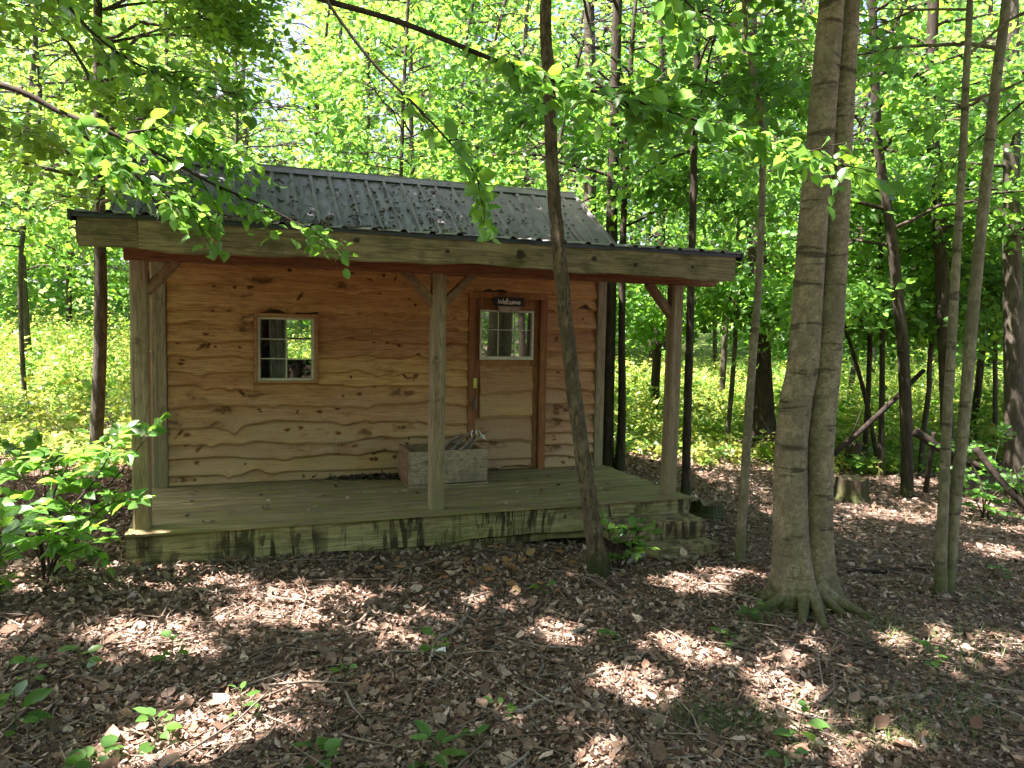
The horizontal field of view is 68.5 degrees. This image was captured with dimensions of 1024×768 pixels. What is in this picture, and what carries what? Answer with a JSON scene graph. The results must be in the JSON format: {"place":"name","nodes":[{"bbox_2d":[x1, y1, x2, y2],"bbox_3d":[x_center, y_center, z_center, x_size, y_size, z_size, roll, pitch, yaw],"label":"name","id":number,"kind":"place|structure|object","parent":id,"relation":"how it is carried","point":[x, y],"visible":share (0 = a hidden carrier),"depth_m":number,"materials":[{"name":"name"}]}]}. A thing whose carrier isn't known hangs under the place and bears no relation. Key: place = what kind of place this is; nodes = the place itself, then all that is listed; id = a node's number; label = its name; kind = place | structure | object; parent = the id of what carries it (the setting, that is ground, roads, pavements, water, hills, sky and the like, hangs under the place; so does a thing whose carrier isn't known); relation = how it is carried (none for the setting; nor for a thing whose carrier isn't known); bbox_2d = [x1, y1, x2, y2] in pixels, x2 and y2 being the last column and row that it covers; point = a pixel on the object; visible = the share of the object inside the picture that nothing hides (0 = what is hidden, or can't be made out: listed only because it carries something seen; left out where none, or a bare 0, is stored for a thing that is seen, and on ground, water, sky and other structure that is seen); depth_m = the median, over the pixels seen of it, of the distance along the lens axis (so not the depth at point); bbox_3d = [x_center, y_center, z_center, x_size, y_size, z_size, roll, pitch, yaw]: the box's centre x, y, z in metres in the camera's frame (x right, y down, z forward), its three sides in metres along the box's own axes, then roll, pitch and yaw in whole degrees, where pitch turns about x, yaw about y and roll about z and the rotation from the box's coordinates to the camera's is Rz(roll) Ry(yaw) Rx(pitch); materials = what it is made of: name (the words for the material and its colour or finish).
{"place":"outdoors","nodes":[
{"label":"outdoors","id":0,"kind":"place"},
{"bbox_2d":[0,0,1021,281],"label":"sky","id":1,"kind":"structure","parent":0,"point":[297,10],"materials":[{"name":"white"}]},
{"bbox_2d":[0,282,1023,767],"bbox_3d":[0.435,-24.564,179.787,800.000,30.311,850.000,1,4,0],"label":"ground","id":2,"kind":"structure","parent":0,"point":[704,346],"depth_m":5.36,"materials":[{"name":"soil"}]},
{"bbox_2d":[0,489,49,609],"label":"shrub","id":3,"kind":"object","parent":2,"relation":"on","point":[8,539],"visible":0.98,"depth_m":4.71,"materials":[{"name":"green plant"}]},
{"bbox_2d":[0,680,53,736],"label":"seedling","id":4,"kind":"object","parent":2,"relation":"on","point":[32,697],"visible":0.98,"depth_m":3.34,"materials":[{"name":"green plant"}]},
{"bbox_2d":[5,655,48,687],"bbox_3d":[-2.398,1.444,3.744,0.178,0.188,0.173,3,4,33],"label":"seedling","id":5,"kind":"object","parent":2,"relation":"on","point":[19,659],"visible":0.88,"depth_m":3.74,"materials":[{"name":"green plant"}]},
{"bbox_2d":[0,4,91,268],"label":"forest tree","id":6,"kind":"object","parent":2,"relation":"on","point":[42,229],"visible":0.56,"depth_m":11.44,"materials":[{"name":"green plant"}]},
{"bbox_2d":[0,16,120,256],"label":"forest tree","id":7,"kind":"object","parent":2,"relation":"on","point":[5,62],"visible":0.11,"depth_m":21.08,"materials":[{"name":"green plant"}]},
{"bbox_2d":[0,0,145,338],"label":"forest tree","id":8,"kind":"object","parent":2,"relation":"on","point":[3,255],"visible":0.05,"depth_m":25.46,"materials":[{"name":"green plant"}]},
{"bbox_2d":[57,645,103,668],"bbox_3d":[-2.270,1.437,3.956,0.228,0.182,0.158,-1,4,-23],"label":"seedling","id":9,"kind":"object","parent":2,"relation":"on","point":[93,660],"visible":0.94,"depth_m":3.95,"materials":[{"name":"green plant"}]},
{"bbox_2d":[0,412,171,579],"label":"shrub","id":10,"kind":"object","parent":2,"relation":"on","point":[65,548],"visible":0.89,"depth_m":5.29,"materials":[{"name":"green plant"}]},
{"bbox_2d":[0,0,178,413],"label":"forest tree","id":11,"kind":"object","parent":2,"relation":"on","point":[21,244],"visible":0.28,"depth_m":13.57,"materials":[{"name":"green plant"}]},
{"bbox_2d":[0,0,185,384],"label":"forest tree","id":12,"kind":"object","parent":2,"relation":"on","point":[26,316],"visible":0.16,"depth_m":17.41,"materials":[{"name":"green plant"}]},
{"bbox_2d":[62,734,124,767],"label":"seedling","id":13,"kind":"object","parent":2,"relation":"on","point":[73,758],"visible":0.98,"depth_m":3.13,"materials":[{"name":"green plant"}]},
{"bbox_2d":[0,0,312,446],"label":"forest tree","id":14,"kind":"object","parent":2,"relation":"on","point":[223,21],"visible":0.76,"depth_m":8.96,"materials":[{"name":"green plant"}]},
{"bbox_2d":[4,0,308,255],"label":"forest tree","id":15,"kind":"object","parent":2,"relation":"on","point":[166,64],"visible":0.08,"depth_m":19.59,"materials":[{"name":"green plant"}]},
{"bbox_2d":[133,707,182,756],"bbox_3d":[-1.572,1.510,3.311,0.194,0.185,0.212,-2,5,-42],"label":"seedling","id":16,"kind":"object","parent":2,"relation":"on","point":[144,747],"visible":0.98,"depth_m":3.30,"materials":[{"name":"green plant"}]},
{"bbox_2d":[149,630,188,660],"bbox_3d":[-1.871,1.467,4.149,0.210,0.174,0.189,1,4,0],"label":"seedling","id":17,"kind":"object","parent":2,"relation":"on","point":[166,633],"visible":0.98,"depth_m":4.14,"materials":[{"name":"green plant"}]},
{"bbox_2d":[105,0,284,160],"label":"forest tree","id":18,"kind":"object","parent":2,"relation":"on","point":[146,10],"visible":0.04,"depth_m":29.38,"materials":[{"name":"green plant"}]},
{"bbox_2d":[76,0,394,261],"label":"forest tree","id":19,"kind":"object","parent":2,"relation":"on","point":[312,127],"visible":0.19,"depth_m":14.82,"materials":[{"name":"green plant"}]},
{"bbox_2d":[131,0,339,165],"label":"forest tree","id":20,"kind":"object","parent":2,"relation":"on","point":[245,131],"visible":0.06,"depth_m":22.93,"materials":[{"name":"green plant"}]},
{"bbox_2d":[228,681,260,719],"bbox_3d":[-1.314,1.544,3.633,0.190,0.148,0.221,0,4,-17],"label":"seedling","id":21,"kind":"object","parent":2,"relation":"on","point":[251,692],"visible":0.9,"depth_m":3.64,"materials":[{"name":"green plant"}]},
{"bbox_2d":[289,737,341,767],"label":"seedling","id":22,"kind":"object","parent":2,"relation":"on","point":[333,744],"visible":0.93,"depth_m":3.30,"materials":[{"name":"green plant"}]},
{"bbox_2d":[206,0,436,178],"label":"forest tree","id":23,"kind":"object","parent":2,"relation":"on","point":[328,66],"visible":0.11,"depth_m":16.50,"materials":[{"name":"green plant"}]},
{"bbox_2d":[210,0,452,178],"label":"forest tree","id":24,"kind":"object","parent":2,"relation":"on","point":[302,13],"visible":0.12,"depth_m":20.00,"materials":[{"name":"green plant"}]},
{"bbox_2d":[267,576,406,582],"bbox_3d":[-1.276,1.463,5.624,1.059,0.071,0.094,0,4,-9],"label":"fallen stick","id":25,"kind":"object","parent":2,"relation":"on","point":[291,578],"visible":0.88,"depth_m":5.61,"materials":[{"name":"wood"}]},
{"bbox_2d":[265,0,448,174],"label":"forest tree","id":26,"kind":"object","parent":2,"relation":"on","point":[368,66],"visible":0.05,"depth_m":28.32,"materials":[{"name":"green plant"}]},
{"bbox_2d":[242,0,545,186],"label":"forest tree","id":27,"kind":"object","parent":2,"relation":"on","point":[405,59],"visible":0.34,"depth_m":13.66,"materials":[{"name":"green plant"}]},
{"bbox_2d":[67,153,743,564],"bbox_3d":[-1.462,-0.477,8.909,5.766,4.340,6.466,0,4,-20],"label":"cabin","id":28,"kind":"object","parent":2,"relation":"on","point":[417,337],"visible":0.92,"depth_m":7.50,"materials":[{"name":"brown wood"}]},
{"bbox_2d":[254,313,317,382],"bbox_3d":[-2.315,-0.366,7.712,0.630,0.705,0.118,0,4,-20],"label":"window","id":29,"kind":"structure","parent":28,"relation":"in","point":[275,316],"depth_m":7.69,"materials":[{"name":"brown wood"}]},
{"bbox_2d":[136,200,569,240],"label":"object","id":30,"kind":"object","parent":28,"relation":"on","point":[238,217],"visible":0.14,"depth_m":8.19,"materials":[{"name":"brown plant"}]},
{"bbox_2d":[310,472,399,480],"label":"porch leaf litter","id":31,"kind":"object","parent":28,"relation":"on","point":[384,476],"visible":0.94,"depth_m":7.92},
{"bbox_2d":[124,168,610,242],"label":"roof leaf litter","id":32,"kind":"object","parent":28,"relation":"on","point":[326,218],"visible":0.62,"depth_m":9.02,"materials":[{"name":"plant"}]},
{"bbox_2d":[184,467,608,522],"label":"deck leaf litter","id":33,"kind":"object","parent":28,"relation":"on","point":[347,497],"visible":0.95,"depth_m":7.07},
{"bbox_2d":[398,442,487,487],"bbox_3d":[-0.729,0.835,7.908,0.845,0.379,0.511,0,4,-20],"label":"wooden box","id":34,"kind":"object","parent":28,"relation":"on","point":[466,465],"visible":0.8,"depth_m":7.72,"materials":[{"name":"grey wood"}]},
{"bbox_2d":[445,429,484,449],"bbox_3d":[-0.595,0.736,7.995,0.644,0.508,0.220,0,4,-20],"label":"branch pile","id":35,"kind":"object","parent":34,"relation":"in","point":[461,437],"visible":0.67,"depth_m":8.01,"materials":[{"name":"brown wood"}]},
{"bbox_2d":[473,298,538,469],"bbox_3d":[-0.061,0.014,8.525,0.797,1.940,0.117,0,4,-20],"label":"door","id":36,"kind":"structure","parent":28,"relation":"in","point":[505,380],"depth_m":8.56,"materials":[{"name":"brown wood"}]},
{"bbox_2d":[493,297,523,312],"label":"welcome sign","id":37,"kind":"object","parent":28,"relation":"attached to","point":[501,303],"visible":1,"depth_m":8.44,"materials":[{"name":"black paint"}]},
{"bbox_2d":[297,0,531,181],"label":"forest tree","id":38,"kind":"object","parent":2,"relation":"on","point":[410,129],"visible":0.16,"depth_m":18.00,"materials":[{"name":"green plant"}]},
{"bbox_2d":[419,627,449,650],"bbox_3d":[-0.454,1.523,4.425,0.157,0.156,0.203,-3,5,-44],"label":"seedling","id":39,"kind":"object","parent":2,"relation":"on","point":[426,631],"visible":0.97,"depth_m":4.42,"materials":[{"name":"green plant"}]},
{"bbox_2d":[408,720,467,767],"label":"seedling","id":40,"kind":"object","parent":2,"relation":"on","point":[424,728],"visible":0.98,"depth_m":3.33,"materials":[{"name":"green plant"}]},
{"bbox_2d":[314,0,606,229],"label":"forest tree","id":41,"kind":"object","parent":2,"relation":"on","point":[450,26],"visible":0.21,"depth_m":14.16,"materials":[{"name":"green plant"}]},
{"bbox_2d":[372,0,602,205],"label":"forest tree","id":42,"kind":"object","parent":2,"relation":"on","point":[507,30],"visible":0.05,"depth_m":24.25,"materials":[{"name":"green plant"}]},
{"bbox_2d":[0,282,1003,475],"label":"meadow undergrowth","id":43,"kind":"object","parent":2,"relation":"on","point":[58,349],"visible":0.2,"depth_m":15.25,"materials":[{"name":"green plant"}]},
{"bbox_2d":[0,407,1023,767],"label":"fallen leaves","id":44,"kind":"object","parent":2,"relation":"on","point":[614,755],"depth_m":4.36,"materials":[{"name":"plant"}]},
{"bbox_2d":[514,646,659,713],"bbox_3d":[0.429,1.635,4.211,1.240,0.065,0.111,-3,5,-44],"label":"fallen stick","id":45,"kind":"object","parent":44,"relation":"on","point":[534,703],"visible":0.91,"depth_m":4.21,"materials":[{"name":"wood"}]},
{"bbox_2d":[0,0,1023,369],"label":"distant woods","id":46,"kind":"object","parent":2,"relation":"on","point":[46,304],"visible":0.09,"depth_m":33.55,"materials":[{"name":"green plant"}]},
{"bbox_2d":[426,10,597,193],"bbox_3d":[0.170,-7.729,29.779,8.092,13.556,9.345,1,4,0],"label":"forest tree","id":47,"kind":"object","parent":2,"relation":"on","point":[502,81],"visible":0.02,"depth_m":28.64,"materials":[{"name":"green plant"}]},
{"bbox_2d":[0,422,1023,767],"bbox_3d":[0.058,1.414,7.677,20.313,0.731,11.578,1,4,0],"label":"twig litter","id":48,"kind":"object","parent":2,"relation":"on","point":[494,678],"visible":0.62,"depth_m":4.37,"materials":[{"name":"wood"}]},
{"bbox_2d":[374,542,689,602],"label":"fallen leaves","id":49,"kind":"object","parent":2,"relation":"on","point":[529,552],"visible":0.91,"depth_m":6.04,"materials":[{"name":"brown plant"}]},
{"bbox_2d":[408,0,658,308],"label":"forest tree","id":50,"kind":"object","parent":2,"relation":"on","point":[525,30],"visible":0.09,"depth_m":17.44,"materials":[{"name":"green plant"}]},
{"bbox_2d":[540,0,611,578],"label":"young tree","id":51,"kind":"object","parent":2,"relation":"on","point":[596,558],"visible":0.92,"depth_m":5.95,"materials":[{"name":"brown plant"}]},
{"bbox_2d":[25,0,284,130],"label":"overhanging branch","id":52,"kind":"object","parent":51,"relation":"attached to","point":[153,73],"visible":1,"depth_m":5.18,"materials":[{"name":"green plant"}]},
{"bbox_2d":[0,82,357,278],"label":"overhanging branch","id":53,"kind":"object","parent":51,"relation":"attached to","point":[102,160],"visible":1,"depth_m":4.54,"materials":[{"name":"green plant"}]},
{"bbox_2d":[653,0,756,58],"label":"overhanging branch","id":54,"kind":"object","parent":51,"relation":"attached to","point":[681,19],"visible":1,"depth_m":4.12,"materials":[{"name":"green plant"}]},
{"bbox_2d":[400,0,768,215],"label":"forest tree","id":55,"kind":"object","parent":2,"relation":"on","point":[588,18],"visible":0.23,"depth_m":12.46,"materials":[{"name":"green plant"}]},
{"bbox_2d":[424,0,766,328],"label":"forest tree","id":56,"kind":"object","parent":2,"relation":"on","point":[536,17],"visible":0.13,"depth_m":12.88,"materials":[{"name":"green plant"}]},
{"bbox_2d":[387,0,807,467],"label":"forest tree","id":57,"kind":"object","parent":2,"relation":"on","point":[608,420],"visible":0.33,"depth_m":10.78,"materials":[{"name":"green plant"}]},
{"bbox_2d":[487,0,707,315],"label":"forest tree","id":58,"kind":"object","parent":2,"relation":"on","point":[577,46],"visible":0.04,"depth_m":24.97,"materials":[{"name":"green plant"}]},
{"bbox_2d":[599,511,663,571],"bbox_3d":[1.004,1.333,6.282,0.637,0.511,0.474,-2,5,-36],"label":"leafy sprout","id":59,"kind":"object","parent":2,"relation":"on","point":[639,548],"visible":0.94,"depth_m":6.26,"materials":[{"name":"green plant"}]},
{"bbox_2d":[448,0,816,504],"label":"forest tree","id":60,"kind":"object","parent":2,"relation":"on","point":[521,117],"visible":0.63,"depth_m":8.29,"materials":[{"name":"green plant"}]},
{"bbox_2d":[621,553,698,565],"bbox_3d":[1.240,1.527,6.654,0.786,0.071,0.312,0,4,-22],"label":"fallen stick","id":61,"kind":"object","parent":2,"relation":"on","point":[644,555],"visible":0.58,"depth_m":6.63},
{"bbox_2d":[528,0,797,470],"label":"forest tree","id":62,"kind":"object","parent":2,"relation":"on","point":[595,158],"visible":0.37,"depth_m":9.98,"materials":[{"name":"green plant"}]},
{"bbox_2d":[580,5,745,373],"bbox_3d":[5.590,-6.899,26.459,7.606,13.337,6.850,1,4,0],"label":"forest tree","id":63,"kind":"object","parent":2,"relation":"on","point":[650,342],"visible":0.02,"depth_m":26.55,"materials":[{"name":"green plant"}]},
{"bbox_2d":[505,0,860,418],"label":"forest tree","id":64,"kind":"object","parent":2,"relation":"on","point":[656,369],"visible":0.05,"depth_m":16.80,"materials":[{"name":"green plant"}]},
{"bbox_2d":[689,497,725,520],"bbox_3d":[2.201,1.414,8.433,0.442,0.300,0.431,1,4,0],"label":"tree stump","id":65,"kind":"object","parent":2,"relation":"on","point":[701,507],"visible":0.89,"depth_m":8.33,"materials":[{"name":"brown wood"}]},
{"bbox_2d":[627,0,799,370],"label":"forest tree","id":66,"kind":"object","parent":2,"relation":"on","point":[714,336],"visible":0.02,"depth_m":28.88,"materials":[{"name":"green plant"}]},
{"bbox_2d":[585,0,887,630],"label":"double tree","id":67,"kind":"object","parent":2,"relation":"on","point":[803,581],"visible":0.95,"depth_m":5.54,"materials":[{"name":"brown plant"}]},
{"bbox_2d":[325,0,501,243],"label":"overhanging branch","id":68,"kind":"object","parent":67,"relation":"attached to","point":[482,192],"visible":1,"depth_m":3.71,"materials":[{"name":"green plant"}]},
{"bbox_2d":[316,0,909,220],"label":"overhanging branch","id":69,"kind":"object","parent":67,"relation":"attached to","point":[797,154],"visible":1,"depth_m":4.28,"materials":[{"name":"green plant"}]},
{"bbox_2d":[608,0,877,404],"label":"forest tree","id":70,"kind":"object","parent":2,"relation":"on","point":[722,381],"depth_m":19.91,"materials":[{"name":"green plant"}]},
{"bbox_2d":[568,0,920,459],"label":"forest tree","id":71,"kind":"object","parent":2,"relation":"on","point":[764,412],"visible":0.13,"depth_m":13.08,"materials":[{"name":"green plant"}]},
{"bbox_2d":[735,599,763,619],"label":"seedling","id":72,"kind":"object","parent":2,"relation":"on","point":[754,611],"visible":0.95,"depth_m":5.24,"materials":[{"name":"green plant"}]},
{"bbox_2d":[596,0,937,444],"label":"forest tree","id":73,"kind":"object","parent":2,"relation":"on","point":[639,316],"visible":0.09,"depth_m":13.23,"materials":[{"name":"green plant"}]},
{"bbox_2d":[594,0,949,563],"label":"sapling","id":74,"kind":"object","parent":2,"relation":"on","point":[731,108],"visible":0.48,"depth_m":6.50,"materials":[{"name":"green plant"}]},
{"bbox_2d":[763,747,809,766],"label":"seedling","id":75,"kind":"object","parent":2,"relation":"on","point":[800,750],"visible":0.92,"depth_m":3.47,"materials":[{"name":"green plant"}]},
{"bbox_2d":[773,700,829,741],"bbox_3d":[1.410,1.668,3.637,0.220,0.202,0.214,4,5,40],"label":"seedling","id":76,"kind":"object","parent":2,"relation":"on","point":[820,724],"visible":0.97,"depth_m":3.63,"materials":[{"name":"green plant"}]},
{"bbox_2d":[647,0,1002,375],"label":"forest tree","id":77,"kind":"object","parent":2,"relation":"on","point":[927,314],"visible":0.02,"depth_m":14.44,"materials":[{"name":"green plant"}]},
{"bbox_2d":[633,579,1023,756],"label":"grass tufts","id":78,"kind":"object","parent":2,"relation":"on","point":[724,723],"visible":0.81,"depth_m":3.97,"materials":[{"name":"plant"}]},
{"bbox_2d":[638,0,1023,465],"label":"forest tree","id":79,"kind":"object","parent":2,"relation":"on","point":[780,309],"visible":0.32,"depth_m":11.55,"materials":[{"name":"green plant"}]},
{"bbox_2d":[823,729,853,766],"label":"fallen stick","id":80,"kind":"object","parent":2,"relation":"on","point":[838,746],"visible":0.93,"depth_m":3.59,"materials":[{"name":"wood"}]},
{"bbox_2d":[661,0,1023,362],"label":"forest tree","id":81,"kind":"object","parent":2,"relation":"on","point":[930,335],"visible":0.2,"depth_m":12.12,"materials":[{"name":"green plant"}]},
{"bbox_2d":[833,474,871,504],"bbox_3d":[4.390,1.393,9.687,0.543,0.398,0.529,1,4,0],"label":"tree stump","id":82,"kind":"object","parent":2,"relation":"on","point":[853,489],"visible":0.82,"depth_m":9.55,"materials":[{"name":"brown wood"}]},
{"bbox_2d":[843,440,862,471],"bbox_3d":[5.606,1.198,12.304,0.324,0.584,0.316,1,4,0],"label":"tree stump","id":83,"kind":"object","parent":2,"relation":"on","point":[853,448],"visible":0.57,"depth_m":12.22,"materials":[{"name":"brown wood"}]},
{"bbox_2d":[693,0,1023,594],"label":"forked tree","id":84,"kind":"object","parent":2,"relation":"on","point":[950,494],"visible":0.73,"depth_m":6.09,"materials":[{"name":"green plant"}]},
{"bbox_2d":[911,100,1023,201],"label":"overhanging branch","id":85,"kind":"object","parent":84,"relation":"attached to","point":[943,166],"visible":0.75,"depth_m":6.49,"materials":[{"name":"green plant"}]},
{"bbox_2d":[697,0,1023,498],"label":"forest tree","id":86,"kind":"object","parent":2,"relation":"on","point":[941,75],"visible":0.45,"depth_m":9.89,"materials":[{"name":"green plant"}]},
{"bbox_2d":[844,324,877,465],"bbox_3d":[5.692,0.058,12.312,0.880,2.848,0.083,1,4,0],"label":"sapling","id":87,"kind":"object","parent":2,"relation":"on","point":[867,408],"visible":0.66,"depth_m":12.29,"materials":[{"name":"brown plant"}]},
{"bbox_2d":[834,369,925,456],"bbox_3d":[5.473,0.534,11.401,1.849,1.551,0.184,0,4,-12],"label":"slanting log","id":88,"kind":"object","parent":2,"relation":"on","point":[870,421],"visible":0.68,"depth_m":11.42,"materials":[{"name":"brown wood"}]},
{"bbox_2d":[844,567,930,573],"bbox_3d":[3.337,1.644,6.661,0.823,0.057,0.099,0,4,-10],"label":"fallen stick","id":89,"kind":"object","parent":2,"relation":"on","point":[874,571],"visible":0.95,"depth_m":6.61,"materials":[{"name":"brown wood"}]},
{"bbox_2d":[766,0,1023,402],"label":"forest tree","id":90,"kind":"object","parent":2,"relation":"on","point":[852,370],"visible":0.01,"depth_m":20.84,"materials":[{"name":"green plant"}]},
{"bbox_2d":[768,0,1023,476],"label":"forest tree","id":91,"kind":"object","parent":2,"relation":"on","point":[940,267],"visible":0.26,"depth_m":11.03,"materials":[{"name":"green plant"}]},
{"bbox_2d":[771,0,1023,441],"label":"forest tree","id":92,"kind":"object","parent":2,"relation":"on","point":[977,392],"visible":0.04,"depth_m":15.46,"materials":[{"name":"green plant"}]},
{"bbox_2d":[785,115,1023,476],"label":"sapling","id":93,"kind":"object","parent":2,"relation":"on","point":[881,465],"visible":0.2,"depth_m":11.51,"materials":[{"name":"green plant"}]},
{"bbox_2d":[913,639,946,667],"bbox_3d":[2.610,1.693,4.689,0.151,0.187,0.194,-1,4,-32],"label":"seedling","id":94,"kind":"object","parent":2,"relation":"on","point":[926,643],"visible":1,"depth_m":4.68,"materials":[{"name":"green plant"}]},
{"bbox_2d":[850,0,1023,498],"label":"forest tree","id":95,"kind":"object","parent":2,"relation":"on","point":[1013,356],"visible":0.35,"depth_m":10.42,"materials":[{"name":"green plant"}]},
{"bbox_2d":[854,0,1023,389],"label":"forest tree","id":96,"kind":"object","parent":2,"relation":"on","point":[958,125],"depth_m":23.90,"materials":[{"name":"green plant"}]},
{"bbox_2d":[862,22,1023,446],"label":"forest tree","id":97,"kind":"object","parent":2,"relation":"on","point":[992,269],"visible":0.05,"depth_m":13.52,"materials":[{"name":"green plant"}]},
{"bbox_2d":[875,160,1023,472],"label":"sapling","id":98,"kind":"object","parent":2,"relation":"on","point":[922,445],"visible":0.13,"depth_m":12.07,"materials":[{"name":"green plant"}]},
{"bbox_2d":[911,428,987,472],"bbox_3d":[5.501,0.829,9.461,0.874,0.510,0.127,3,4,30],"label":"broken log","id":99,"kind":"object","parent":2,"relation":"on","point":[922,436],"visible":0.52,"depth_m":9.52,"materials":[{"name":"brown wood"}]},
{"bbox_2d":[928,421,1023,520],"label":"shrub","id":100,"kind":"object","parent":2,"relation":"on","point":[997,488],"visible":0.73,"depth_m":9.09,"materials":[{"name":"green plant"}]},
{"bbox_2d":[941,4,1023,157],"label":"forest tree","id":101,"kind":"object","parent":2,"relation":"on","point":[958,27],"visible":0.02,"depth_m":19.02,"materials":[{"name":"green plant"}]},
{"bbox_2d":[971,446,1023,508],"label":"fallen log","id":102,"kind":"object","parent":2,"relation":"on","point":[977,451],"visible":0.99,"depth_m":8.82,"materials":[{"name":"brown wood"}]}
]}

